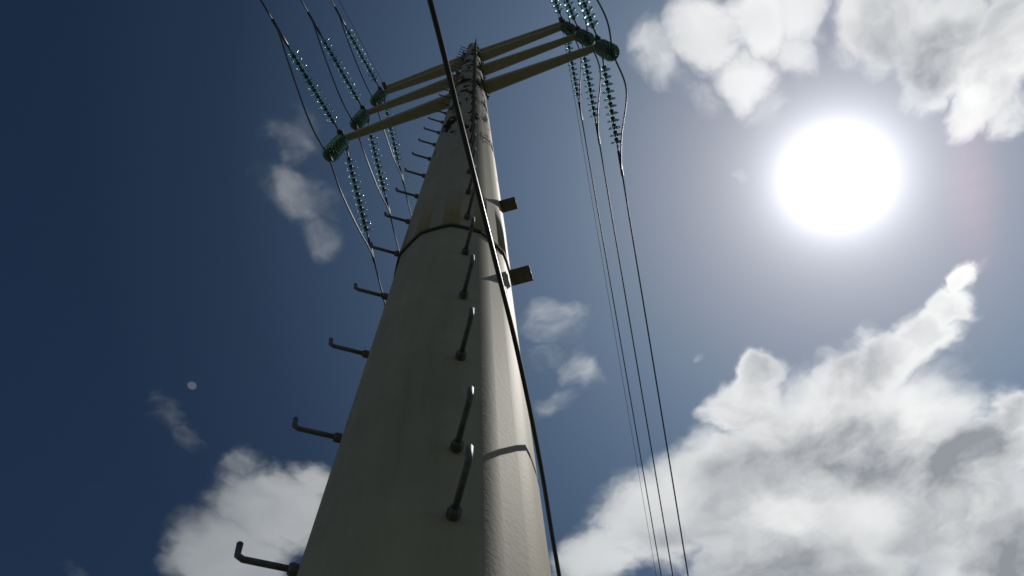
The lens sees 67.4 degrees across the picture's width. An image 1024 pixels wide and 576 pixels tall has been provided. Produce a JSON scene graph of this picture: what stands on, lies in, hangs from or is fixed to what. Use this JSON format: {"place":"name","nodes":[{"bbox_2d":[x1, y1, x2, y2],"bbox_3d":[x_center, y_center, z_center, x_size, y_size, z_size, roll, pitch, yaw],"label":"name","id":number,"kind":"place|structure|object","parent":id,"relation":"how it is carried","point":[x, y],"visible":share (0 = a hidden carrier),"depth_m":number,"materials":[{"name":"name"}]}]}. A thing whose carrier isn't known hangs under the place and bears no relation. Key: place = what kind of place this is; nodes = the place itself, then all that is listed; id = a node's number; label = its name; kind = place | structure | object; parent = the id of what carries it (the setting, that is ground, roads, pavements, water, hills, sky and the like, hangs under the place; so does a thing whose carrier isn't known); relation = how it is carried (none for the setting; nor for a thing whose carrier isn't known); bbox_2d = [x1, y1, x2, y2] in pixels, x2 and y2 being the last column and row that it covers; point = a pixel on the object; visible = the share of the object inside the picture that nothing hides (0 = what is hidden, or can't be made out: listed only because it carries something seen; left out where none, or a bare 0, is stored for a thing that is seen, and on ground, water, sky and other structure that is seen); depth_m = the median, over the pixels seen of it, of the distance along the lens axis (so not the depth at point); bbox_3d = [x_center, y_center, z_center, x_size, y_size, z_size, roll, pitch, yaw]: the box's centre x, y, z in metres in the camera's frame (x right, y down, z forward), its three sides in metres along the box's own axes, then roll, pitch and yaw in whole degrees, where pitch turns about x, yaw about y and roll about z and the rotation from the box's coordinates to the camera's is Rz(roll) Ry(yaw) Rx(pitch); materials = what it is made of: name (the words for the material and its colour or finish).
{"place":"outdoors","nodes":[
{"label":"outdoors","id":0,"kind":"place"},
{"bbox_2d":[0,0,1023,575],"label":"sky","id":1,"kind":"structure","parent":0,"point":[825,198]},
{"bbox_3d":[-0.150,2.019,-0.367,1.296,0.136,1.296,-19,-69,5],"label":"pole base plate","id":2,"kind":"object","parent":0,"visible":0},
{"bbox_2d":[297,43,550,575],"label":"pole shaft","id":3,"kind":"object","parent":2,"relation":"on","point":[388,496],"visible":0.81,"depth_m":2.66,"materials":[{"name":"paint"}]},
{"bbox_2d":[234,38,533,575],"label":"climbing pegs","id":4,"kind":"object","parent":3,"relation":"attached to","point":[520,275],"visible":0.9,"depth_m":3.55,"materials":[{"name":"metal"}]},
{"bbox_2d":[393,82,511,284],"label":"pole joint gaps","id":5,"kind":"object","parent":3,"relation":"attached to","point":[455,225],"visible":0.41,"depth_m":4.64,"materials":[{"name":"grey"}]},
{"bbox_2d":[337,17,600,146],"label":"arm flanges and tip plates","id":6,"kind":"object","parent":3,"relation":"attached to","point":[483,78],"visible":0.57,"depth_m":14.80,"materials":[{"name":"metal"}]},
{"bbox_2d":[345,22,594,140],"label":"crossarms","id":7,"kind":"object","parent":3,"relation":"attached to","point":[496,83],"visible":0.83,"depth_m":14.83,"materials":[{"name":"grey metal"}]},
{"bbox_2d":[271,0,623,261],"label":"discs","id":8,"kind":"object","parent":7,"relation":"attached to","point":[391,132],"visible":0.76,"depth_m":14.00,"materials":[{"name":"grey"}]},
{"bbox_2d":[287,0,622,231],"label":"insulators","id":9,"kind":"object","parent":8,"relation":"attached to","point":[336,146],"visible":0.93,"depth_m":13.71,"materials":[{"name":"teal"}]},
{"bbox_2d":[260,0,688,575],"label":"power lines","id":10,"kind":"object","parent":8,"relation":"attached to","point":[596,227],"visible":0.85,"depth_m":14.93,"materials":[{"name":"grey metal"}]},
{"bbox_2d":[427,0,560,575],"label":"black cable","id":11,"kind":"object","parent":3,"relation":"attached to","point":[433,13],"visible":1,"depth_m":2.55,"materials":[{"name":"black plastic"}]}
]}

